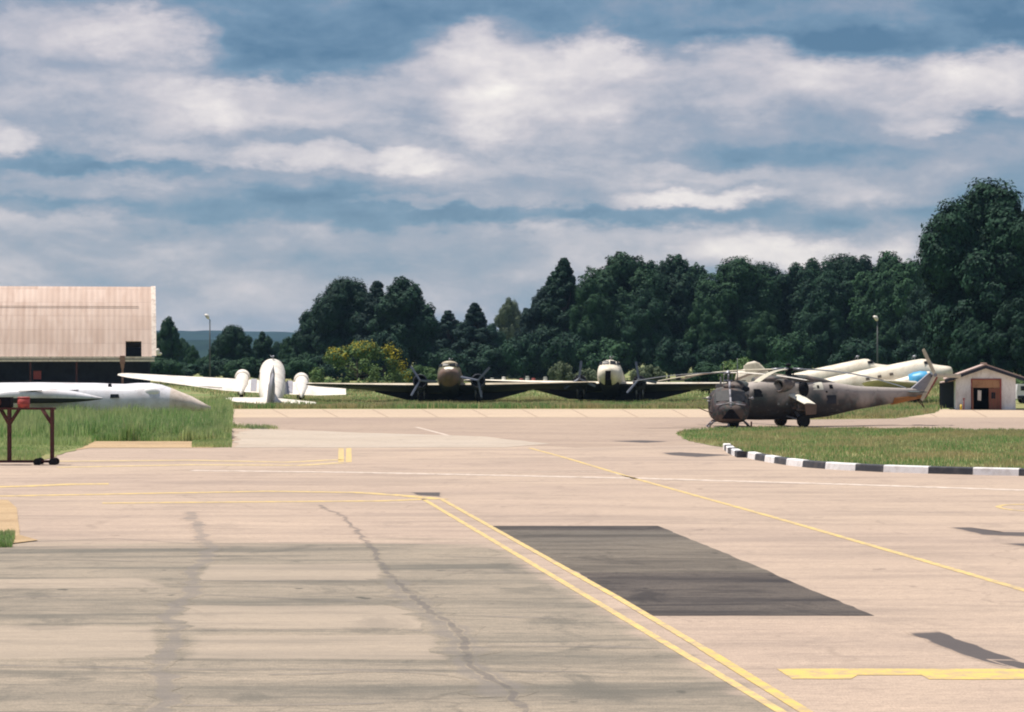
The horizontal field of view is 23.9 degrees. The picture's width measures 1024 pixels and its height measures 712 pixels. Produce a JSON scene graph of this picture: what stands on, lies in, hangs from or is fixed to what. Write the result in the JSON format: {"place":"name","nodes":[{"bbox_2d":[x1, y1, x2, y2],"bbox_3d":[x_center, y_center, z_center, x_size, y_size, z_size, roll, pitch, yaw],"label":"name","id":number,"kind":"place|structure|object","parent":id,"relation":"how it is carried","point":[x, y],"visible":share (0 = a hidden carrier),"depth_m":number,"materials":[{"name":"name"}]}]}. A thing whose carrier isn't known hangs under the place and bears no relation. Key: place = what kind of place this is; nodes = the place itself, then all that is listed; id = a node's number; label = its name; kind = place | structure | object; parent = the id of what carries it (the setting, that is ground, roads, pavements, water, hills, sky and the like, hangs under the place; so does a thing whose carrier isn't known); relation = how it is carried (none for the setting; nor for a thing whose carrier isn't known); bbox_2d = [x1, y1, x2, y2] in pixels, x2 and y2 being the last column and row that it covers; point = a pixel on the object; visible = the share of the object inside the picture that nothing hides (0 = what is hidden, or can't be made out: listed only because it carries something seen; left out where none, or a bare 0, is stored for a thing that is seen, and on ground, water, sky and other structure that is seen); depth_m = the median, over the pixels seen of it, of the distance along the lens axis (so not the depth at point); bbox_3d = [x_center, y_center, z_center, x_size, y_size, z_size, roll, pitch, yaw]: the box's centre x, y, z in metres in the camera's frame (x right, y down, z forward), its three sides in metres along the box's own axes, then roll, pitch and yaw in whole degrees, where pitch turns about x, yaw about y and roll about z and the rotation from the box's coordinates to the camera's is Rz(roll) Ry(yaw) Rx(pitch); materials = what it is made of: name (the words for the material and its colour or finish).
{"place":"outdoors","nodes":[
{"label":"outdoors","id":0,"kind":"place"},
{"bbox_2d":[0,392,234,453],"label":"tall grass","id":1,"kind":"structure","parent":0,"point":[78,426],"depth_m":137.69,"materials":[{"name":"green plant"}]},
{"bbox_2d":[152,340,282,358],"bbox_3d":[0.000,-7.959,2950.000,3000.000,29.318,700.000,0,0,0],"label":"hills","id":2,"kind":"structure","parent":0,"point":[202,347],"depth_m":2818.16,"materials":[{"name":"green plant"}]},
{"bbox_2d":[156,330,294,340],"bbox_3d":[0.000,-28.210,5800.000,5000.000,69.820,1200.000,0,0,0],"label":"hills","id":3,"kind":"structure","parent":0,"point":[204,335],"depth_m":5650.67,"materials":[{"name":"green plant"}]},
{"bbox_2d":[0,417,1023,711],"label":"tarmac","id":4,"kind":"structure","parent":0,"point":[428,547],"depth_m":54.77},
{"bbox_2d":[0,500,36,542],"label":"bare dirt","id":5,"kind":"structure","parent":4,"relation":"on","point":[8,515],"depth_m":68.70,"materials":[{"name":"beige soil"}]},
{"bbox_2d":[0,407,59,464],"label":"steel stand","id":6,"kind":"object","parent":4,"relation":"on","point":[9,418],"visible":0.97,"depth_m":104.42,"materials":[{"name":"black metal"}]},
{"bbox_2d":[0,382,210,411],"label":"jet fuselage","id":7,"kind":"object","parent":6,"relation":"on","point":[96,395],"visible":0.69,"depth_m":178.76,"materials":[{"name":"white paint"}]},
{"bbox_2d":[0,624,164,659],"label":"tarmac repair","id":8,"kind":"structure","parent":4,"relation":"on","point":[48,641],"depth_m":39.80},
{"bbox_2d":[0,577,177,588],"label":"tarmac repair","id":9,"kind":"structure","parent":4,"relation":"on","point":[68,583],"depth_m":49.94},
{"bbox_2d":[0,422,277,546],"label":"grass","id":10,"kind":"structure","parent":4,"relation":"on","point":[7,538],"depth_m":113.43,"materials":[{"name":"green plant"}]},
{"bbox_2d":[76,440,233,449],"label":"bare dirt","id":11,"kind":"structure","parent":4,"relation":"on","point":[141,444],"depth_m":128.03,"materials":[{"name":"beige soil"}]},
{"bbox_2d":[138,511,223,711],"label":"tarmac crack","id":12,"kind":"object","parent":4,"relation":"on","point":[162,659],"visible":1,"depth_m":41.98,"materials":[{"name":"grey asphalt"}]},
{"bbox_2d":[0,593,441,601],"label":"tarmac crack","id":13,"kind":"object","parent":4,"relation":"on","point":[203,595],"visible":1,"depth_m":47.23,"materials":[{"name":"grey asphalt"}]},
{"bbox_2d":[0,491,445,498],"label":"yellow line","id":14,"kind":"object","parent":4,"relation":"on","point":[424,497],"visible":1,"depth_m":82.53,"materials":[{"name":"paint"}]},
{"bbox_2d":[79,701,383,706],"bbox_3d":[-3.788,4.697,32.626,4.122,0.001,0.504,0,0,0],"label":"tarmac crack","id":15,"kind":"object","parent":4,"relation":"on","point":[215,705],"visible":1,"depth_m":32.59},
{"bbox_2d":[102,499,425,503],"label":"yellow line","id":16,"kind":"object","parent":4,"relation":"on","point":[265,501],"visible":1,"depth_m":78.00,"materials":[{"name":"paint"}]},
{"bbox_2d":[186,563,384,581],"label":"tarmac repair","id":17,"kind":"structure","parent":4,"relation":"on","point":[330,571],"depth_m":52.48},
{"bbox_2d":[160,604,421,629],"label":"tarmac repair","id":18,"kind":"structure","parent":4,"relation":"on","point":[292,616],"depth_m":43.45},
{"bbox_2d":[192,629,422,630],"bbox_3d":[-3.508,4.698,41.472,3.975,0.001,0.338,0,0,2],"label":"tarmac crack","id":19,"kind":"object","parent":18,"relation":"on","point":[311,629],"visible":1,"depth_m":41.53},
{"bbox_2d":[178,633,450,660],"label":"tarmac repair","id":20,"kind":"structure","parent":4,"relation":"on","point":[354,647],"depth_m":38.98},
{"bbox_2d":[269,670,448,675],"bbox_3d":[-1.767,4.697,35.753,3.634,0.001,0.760,0,0,7],"label":"tarmac crack","id":21,"kind":"object","parent":4,"relation":"on","point":[314,673],"visible":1,"depth_m":35.77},
{"bbox_2d":[232,429,549,447],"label":"whitish concrete","id":22,"kind":"object","parent":4,"relation":"on","point":[277,438],"visible":0.95,"depth_m":134.26,"materials":[{"name":"beige concrete"}]},
{"bbox_2d":[317,505,531,711],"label":"tarmac crack","id":23,"kind":"object","parent":4,"relation":"on","point":[468,658],"visible":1,"depth_m":41.98,"materials":[{"name":"grey asphalt"}]},
{"bbox_2d":[370,578,538,697],"bbox_3d":[-1.232,4.697,42.178,1.488,0.001,17.896,0,0,-8],"label":"tarmac stain","id":24,"kind":"object","parent":4,"relation":"on","point":[478,686],"visible":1,"depth_m":38.96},
{"bbox_2d":[486,645,658,647],"bbox_3d":[0.880,4.698,39.143,3.014,0.001,0.352,0,0,6],"label":"tarmac crack","id":25,"kind":"object","parent":4,"relation":"on","point":[605,646],"visible":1,"depth_m":39.10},
{"bbox_2d":[440,499,708,648],"bbox_3d":[0.419,4.691,59.024,0.222,0.001,40.858,0,0,-8],"label":"yellow line","id":26,"kind":"object","parent":4,"relation":"on","point":[658,621],"visible":1,"depth_m":49.21,"materials":[{"name":"paint"}]},
{"bbox_2d":[494,526,668,530],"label":"asphalt patch","id":27,"kind":"object","parent":4,"relation":"on","point":[579,528],"visible":1,"depth_m":65.82,"materials":[{"name":"grey asphalt"}]},
{"bbox_2d":[424,499,786,711],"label":"yellow line","id":28,"kind":"object","parent":4,"relation":"on","point":[749,692],"visible":1,"depth_m":41.65,"materials":[{"name":"paint"}]},
{"bbox_2d":[191,470,1023,490],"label":"white line","id":29,"kind":"object","parent":4,"relation":"on","point":[631,478],"visible":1,"depth_m":92.64,"materials":[{"name":"paint"}]},
{"bbox_2d":[233,418,1023,446],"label":"dark tarmac band","id":30,"kind":"object","parent":4,"relation":"on","point":[584,432],"visible":0.73,"depth_m":163.38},
{"bbox_2d":[632,358,807,427],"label":"utility helicopter","id":31,"kind":"object","parent":30,"relation":"on","point":[729,402],"visible":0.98,"depth_m":157.50,"materials":[{"name":"grey metal"}]},
{"bbox_2d":[658,349,960,426],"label":"gunship helicopter","id":32,"kind":"object","parent":30,"relation":"on","point":[779,400],"visible":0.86,"depth_m":160.77,"materials":[{"name":"paint"}]},
{"bbox_2d":[676,425,1023,467],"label":"grass island","id":33,"kind":"structure","parent":30,"relation":"on","point":[871,451],"depth_m":122.33,"materials":[{"name":"green plant"}]},
{"bbox_2d":[501,526,769,572],"bbox_3d":[2.582,4.697,59.674,4.606,0.001,15.048,0,0,-7],"label":"asphalt patch","id":34,"kind":"object","parent":4,"relation":"on","point":[669,551],"visible":1,"depth_m":58.09,"materials":[{"name":"grey asphalt"}]},
{"bbox_2d":[579,572,873,615],"bbox_3d":[3.983,4.696,48.086,4.220,0.001,9.202,0,0,-6],"label":"asphalt patch","id":35,"kind":"object","parent":4,"relation":"on","point":[719,594],"visible":1,"depth_m":47.60,"materials":[{"name":"grey asphalt"}]},
{"bbox_2d":[699,649,812,711],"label":"yellow line","id":36,"kind":"object","parent":4,"relation":"on","point":[781,696],"visible":1,"depth_m":34.85,"materials":[{"name":"paint"}]},
{"bbox_2d":[530,448,1023,590],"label":"yellow line","id":37,"kind":"object","parent":4,"relation":"on","point":[931,562],"visible":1,"depth_m":63.94,"materials":[{"name":"paint"}]},
{"bbox_2d":[723,443,1023,475],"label":"kerb","id":38,"kind":"structure","parent":4,"relation":"on","point":[729,448],"depth_m":98.33,"materials":[{"name":"white paint"}]},
{"bbox_2d":[778,669,1023,678],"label":"yellow bar","id":39,"kind":"object","parent":4,"relation":"on","point":[926,673],"visible":1,"depth_m":35.74,"materials":[{"name":"paint"}]},
{"bbox_2d":[904,630,1021,668],"bbox_3d":[7.321,4.695,38.640,0.700,0.001,5.660,0,0,-8],"label":"tarmac stain","id":40,"kind":"object","parent":4,"relation":"on","point":[956,645],"visible":1,"depth_m":39.08,"materials":[{"name":"grey asphalt"}]},
{"bbox_2d":[948,527,1023,536],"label":"tarmac stain","id":41,"kind":"object","parent":4,"relation":"on","point":[978,531],"visible":1,"depth_m":64.32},
{"bbox_2d":[0,0,1023,332],"label":"sky","id":42,"kind":"structure","parent":0,"point":[235,160],"materials":[{"name":"blue"}]},
{"bbox_2d":[150,362,1023,418],"bbox_3d":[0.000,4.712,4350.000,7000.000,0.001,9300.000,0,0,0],"label":"ground","id":43,"kind":"structure","parent":0,"point":[626,375],"depth_m":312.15,"materials":[{"name":"green plant"}]},
{"bbox_2d":[0,286,161,383],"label":"hangar","id":44,"kind":"structure","parent":43,"relation":"on","point":[69,334],"depth_m":389.08,"materials":[{"name":"beige metal"}]},
{"bbox_2d":[150,357,184,375],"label":"bush","id":45,"kind":"object","parent":43,"relation":"on","point":[162,366],"visible":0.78,"depth_m":427.49,"materials":[{"name":"green plant"}]},
{"bbox_2d":[155,316,182,361],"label":"broadleaf tree","id":46,"kind":"object","parent":43,"relation":"on","point":[169,344],"visible":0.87,"depth_m":518.12,"materials":[{"name":"green plant"}]},
{"bbox_2d":[199,358,234,378],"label":"bush","id":47,"kind":"object","parent":43,"relation":"on","point":[217,369],"visible":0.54,"depth_m":434.47,"materials":[{"name":"green plant"}]},
{"bbox_2d":[118,355,350,403],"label":"transport aircraft","id":48,"kind":"object","parent":43,"relation":"on","point":[271,385],"visible":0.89,"depth_m":239.04,"materials":[{"name":"white paint"}]},
{"bbox_2d":[214,324,256,360],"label":"broadleaf tree","id":49,"kind":"object","parent":43,"relation":"on","point":[233,342],"visible":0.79,"depth_m":467.93,"materials":[{"name":"green plant"}]},
{"bbox_2d":[223,357,262,378],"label":"bush","id":50,"kind":"object","parent":43,"relation":"on","point":[250,365],"visible":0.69,"depth_m":427.97,"materials":[{"name":"green plant"}]},
{"bbox_2d":[253,331,276,360],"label":"broadleaf tree","id":51,"kind":"object","parent":43,"relation":"on","point":[262,348],"visible":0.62,"depth_m":478.80,"materials":[{"name":"green plant"}]},
{"bbox_2d":[277,336,295,359],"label":"broadleaf tree","id":52,"kind":"object","parent":43,"relation":"on","point":[286,346],"visible":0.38,"depth_m":498.64,"materials":[{"name":"green plant"}]},
{"bbox_2d":[282,357,317,380],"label":"bush","id":53,"kind":"object","parent":43,"relation":"on","point":[294,367],"visible":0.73,"depth_m":422.62,"materials":[{"name":"green plant"}]},
{"bbox_2d":[289,305,320,358],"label":"broadleaf tree","id":54,"kind":"object","parent":43,"relation":"on","point":[301,340],"visible":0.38,"depth_m":477.16,"materials":[{"name":"green plant"}]},
{"bbox_2d":[309,354,346,379],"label":"bush","id":55,"kind":"object","parent":43,"relation":"on","point":[330,371],"visible":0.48,"depth_m":427.72,"materials":[{"name":"green plant"}]},
{"bbox_2d":[308,276,370,355],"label":"broadleaf tree","id":56,"kind":"object","parent":43,"relation":"on","point":[340,307],"visible":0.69,"depth_m":465.48,"materials":[{"name":"green plant"}]},
{"bbox_2d":[309,339,411,389],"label":"flowering bush","id":57,"kind":"object","parent":43,"relation":"on","point":[338,357],"visible":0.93,"depth_m":328.96,"materials":[{"name":"green plant"}]},
{"bbox_2d":[340,281,409,380],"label":"pine tree","id":58,"kind":"object","parent":43,"relation":"on","point":[371,299],"visible":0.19,"depth_m":463.02,"materials":[{"name":"green plant"}]},
{"bbox_2d":[357,331,409,379],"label":"bush","id":59,"kind":"object","parent":43,"relation":"on","point":[383,339],"visible":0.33,"depth_m":438.52,"materials":[{"name":"green plant"}]},
{"bbox_2d":[367,276,442,372],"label":"broadleaf tree","id":60,"kind":"object","parent":43,"relation":"on","point":[404,312],"visible":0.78,"depth_m":456.09,"materials":[{"name":"green plant"}]},
{"bbox_2d":[401,365,437,382],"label":"bush","id":61,"kind":"object","parent":43,"relation":"on","point":[429,373],"visible":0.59,"depth_m":348.89,"materials":[{"name":"green plant"}]},
{"bbox_2d":[412,347,468,374],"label":"bush","id":62,"kind":"object","parent":43,"relation":"on","point":[436,359],"visible":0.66,"depth_m":452.11,"materials":[{"name":"green plant"}]},
{"bbox_2d":[435,310,465,355],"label":"pine tree","id":63,"kind":"object","parent":43,"relation":"on","point":[447,339],"visible":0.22,"depth_m":498.84,"materials":[{"name":"green plant"}]},
{"bbox_2d":[306,358,595,402],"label":"transport aircraft","id":64,"kind":"object","parent":43,"relation":"on","point":[449,385],"visible":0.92,"depth_m":234.20,"materials":[{"name":"brown paint"}]},
{"bbox_2d":[450,302,509,377],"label":"pine tree","id":65,"kind":"object","parent":43,"relation":"on","point":[473,331],"visible":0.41,"depth_m":488.17,"materials":[{"name":"green plant"}]},
{"bbox_2d":[459,343,508,377],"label":"bush","id":66,"kind":"object","parent":43,"relation":"on","point":[482,359],"visible":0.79,"depth_m":456.85,"materials":[{"name":"green plant"}]},
{"bbox_2d":[493,297,521,341],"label":"broadleaf tree","id":67,"kind":"object","parent":43,"relation":"on","point":[507,319],"visible":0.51,"depth_m":638.46,"materials":[{"name":"green plant"}]},
{"bbox_2d":[499,334,547,379],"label":"bush","id":68,"kind":"object","parent":43,"relation":"on","point":[522,355],"visible":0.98,"depth_m":452.04,"materials":[{"name":"green plant"}]},
{"bbox_2d":[521,288,549,341],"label":"broadleaf tree","id":69,"kind":"object","parent":43,"relation":"on","point":[532,317],"visible":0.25,"depth_m":472.97,"materials":[{"name":"green plant"}]},
{"bbox_2d":[519,257,577,379],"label":"pine tree","id":70,"kind":"object","parent":43,"relation":"on","point":[557,306],"visible":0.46,"depth_m":467.91,"materials":[{"name":"green plant"}]},
{"bbox_2d":[547,361,574,380],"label":"bush","id":71,"kind":"object","parent":43,"relation":"on","point":[560,371],"visible":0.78,"depth_m":299.57,"materials":[{"name":"green plant"}]},
{"bbox_2d":[540,330,588,372],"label":"bush","id":72,"kind":"object","parent":43,"relation":"on","point":[565,346],"visible":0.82,"depth_m":442.09,"materials":[{"name":"green plant"}]},
{"bbox_2d":[567,278,618,344],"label":"broadleaf tree","id":73,"kind":"object","parent":43,"relation":"on","point":[591,316],"visible":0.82,"depth_m":447.82,"materials":[{"name":"green plant"}]},
{"bbox_2d":[464,356,747,401],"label":"transport aircraft","id":74,"kind":"object","parent":43,"relation":"on","point":[611,384],"visible":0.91,"depth_m":237.84,"materials":[{"name":"beige paint"}]},
{"bbox_2d":[574,337,639,374],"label":"bush","id":75,"kind":"object","parent":43,"relation":"on","point":[593,354],"visible":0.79,"depth_m":437.58,"materials":[{"name":"green plant"}]},
{"bbox_2d":[575,251,671,340],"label":"broadleaf tree","id":76,"kind":"object","parent":43,"relation":"on","point":[622,279],"visible":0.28,"depth_m":465.34,"materials":[{"name":"green plant"}]},
{"bbox_2d":[620,288,671,371],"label":"broadleaf tree","id":77,"kind":"object","parent":43,"relation":"on","point":[643,327],"visible":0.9,"depth_m":437.85,"materials":[{"name":"green plant"}]},
{"bbox_2d":[628,365,665,381],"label":"bush","id":78,"kind":"object","parent":43,"relation":"on","point":[646,372],"visible":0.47,"depth_m":299.22,"materials":[{"name":"green plant"}]},
{"bbox_2d":[640,336,698,381],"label":"bush","id":79,"kind":"object","parent":43,"relation":"on","point":[672,356],"visible":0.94,"depth_m":433.93,"materials":[{"name":"green plant"}]},
{"bbox_2d":[654,254,707,379],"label":"broadleaf tree","id":80,"kind":"object","parent":43,"relation":"on","point":[678,277],"visible":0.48,"depth_m":475.17,"materials":[{"name":"green plant"}]},
{"bbox_2d":[684,361,722,394],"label":"bush","id":81,"kind":"object","parent":43,"relation":"on","point":[707,367],"visible":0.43,"depth_m":293.02,"materials":[{"name":"green plant"}]},
{"bbox_2d":[683,298,728,369],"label":"broadleaf tree","id":82,"kind":"object","parent":43,"relation":"on","point":[709,322],"visible":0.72,"depth_m":438.27,"materials":[{"name":"green plant"}]},
{"bbox_2d":[695,340,748,365],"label":"bush","id":83,"kind":"object","parent":43,"relation":"on","point":[720,353],"visible":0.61,"depth_m":428.33,"materials":[{"name":"green plant"}]},
{"bbox_2d":[688,255,783,354],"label":"broadleaf tree","id":84,"kind":"object","parent":43,"relation":"on","point":[742,294],"visible":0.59,"depth_m":470.10,"materials":[{"name":"green plant"}]},
{"bbox_2d":[717,356,762,381],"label":"bush","id":85,"kind":"object","parent":43,"relation":"on","point":[731,365],"visible":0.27,"depth_m":288.57,"materials":[{"name":"green plant"}]},
{"bbox_2d":[746,311,781,364],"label":"broadleaf tree","id":86,"kind":"object","parent":43,"relation":"on","point":[762,330],"visible":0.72,"depth_m":428.23,"materials":[{"name":"green plant"}]},
{"bbox_2d":[765,330,817,371],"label":"bush","id":87,"kind":"object","parent":43,"relation":"on","point":[800,350],"visible":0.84,"depth_m":421.58,"materials":[{"name":"green plant"}]},
{"bbox_2d":[772,262,814,336],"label":"broadleaf tree","id":88,"kind":"object","parent":43,"relation":"on","point":[791,281],"visible":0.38,"depth_m":477.41,"materials":[{"name":"green plant"}]},
{"bbox_2d":[706,355,885,397],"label":"transport aircraft","id":89,"kind":"object","parent":43,"relation":"on","point":[856,365],"visible":0.24,"depth_m":256.78,"materials":[{"name":"beige paint"}]},
{"bbox_2d":[805,303,847,367],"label":"broadleaf tree","id":90,"kind":"object","parent":43,"relation":"on","point":[824,326],"visible":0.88,"depth_m":433.30,"materials":[{"name":"green plant"}]},
{"bbox_2d":[791,253,865,367],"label":"broadleaf tree","id":91,"kind":"object","parent":43,"relation":"on","point":[831,283],"visible":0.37,"depth_m":465.38,"materials":[{"name":"green plant"}]},
{"bbox_2d":[735,355,952,401],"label":"transport aircraft","id":92,"kind":"object","parent":43,"relation":"on","point":[909,374],"visible":0.33,"depth_m":236.96,"materials":[{"name":"beige paint"}]},
{"bbox_2d":[826,336,888,365],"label":"bush","id":93,"kind":"object","parent":43,"relation":"on","point":[851,350],"visible":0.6,"depth_m":411.52,"materials":[{"name":"green plant"}]},
{"bbox_2d":[846,250,922,344],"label":"broadleaf tree","id":94,"kind":"object","parent":43,"relation":"on","point":[887,286],"visible":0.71,"depth_m":456.42,"materials":[{"name":"green plant"}]},
{"bbox_2d":[873,321,901,364],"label":"broadleaf tree","id":95,"kind":"object","parent":43,"relation":"on","point":[887,335],"visible":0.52,"depth_m":418.46,"materials":[{"name":"green plant"}]},
{"bbox_2d":[897,280,933,359],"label":"broadleaf tree","id":96,"kind":"object","parent":43,"relation":"on","point":[909,328],"visible":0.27,"depth_m":417.84,"materials":[{"name":"green plant"}]},
{"bbox_2d":[892,336,945,365],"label":"bush","id":97,"kind":"object","parent":43,"relation":"on","point":[908,351],"visible":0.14,"depth_m":399.00,"materials":[{"name":"green plant"}]},
{"bbox_2d":[916,293,954,373],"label":"broadleaf tree","id":98,"kind":"object","parent":43,"relation":"on","point":[926,342],"visible":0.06,"depth_m":349.26,"materials":[{"name":"green plant"}]},
{"bbox_2d":[914,176,1023,364],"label":"broadleaf tree","id":99,"kind":"object","parent":43,"relation":"on","point":[970,253],"visible":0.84,"depth_m":326.22,"materials":[{"name":"green plant"}]},
{"bbox_2d":[947,317,990,372],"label":"broadleaf tree","id":100,"kind":"object","parent":43,"relation":"on","point":[970,349],"visible":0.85,"depth_m":316.51,"materials":[{"name":"green plant"}]},
{"bbox_2d":[986,298,1023,376],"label":"broadleaf tree","id":101,"kind":"object","parent":43,"relation":"on","point":[1005,339],"visible":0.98,"depth_m":313.16,"materials":[{"name":"green plant"}]},
{"bbox_2d":[233,409,1023,416],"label":"concrete apron","id":102,"kind":"object","parent":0,"point":[523,413],"depth_m":197.47,"materials":[{"name":"beige concrete"}]},
{"bbox_2d":[939,362,1023,409],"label":"shed","id":103,"kind":"structure","parent":102,"relation":"on","point":[996,386],"depth_m":211.45,"materials":[{"name":"paint"}]},
{"bbox_2d":[989,388,999,409],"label":"door","id":104,"kind":"structure","parent":103,"relation":"in","point":[994,393],"depth_m":211.24,"materials":[{"name":"brown paint"}]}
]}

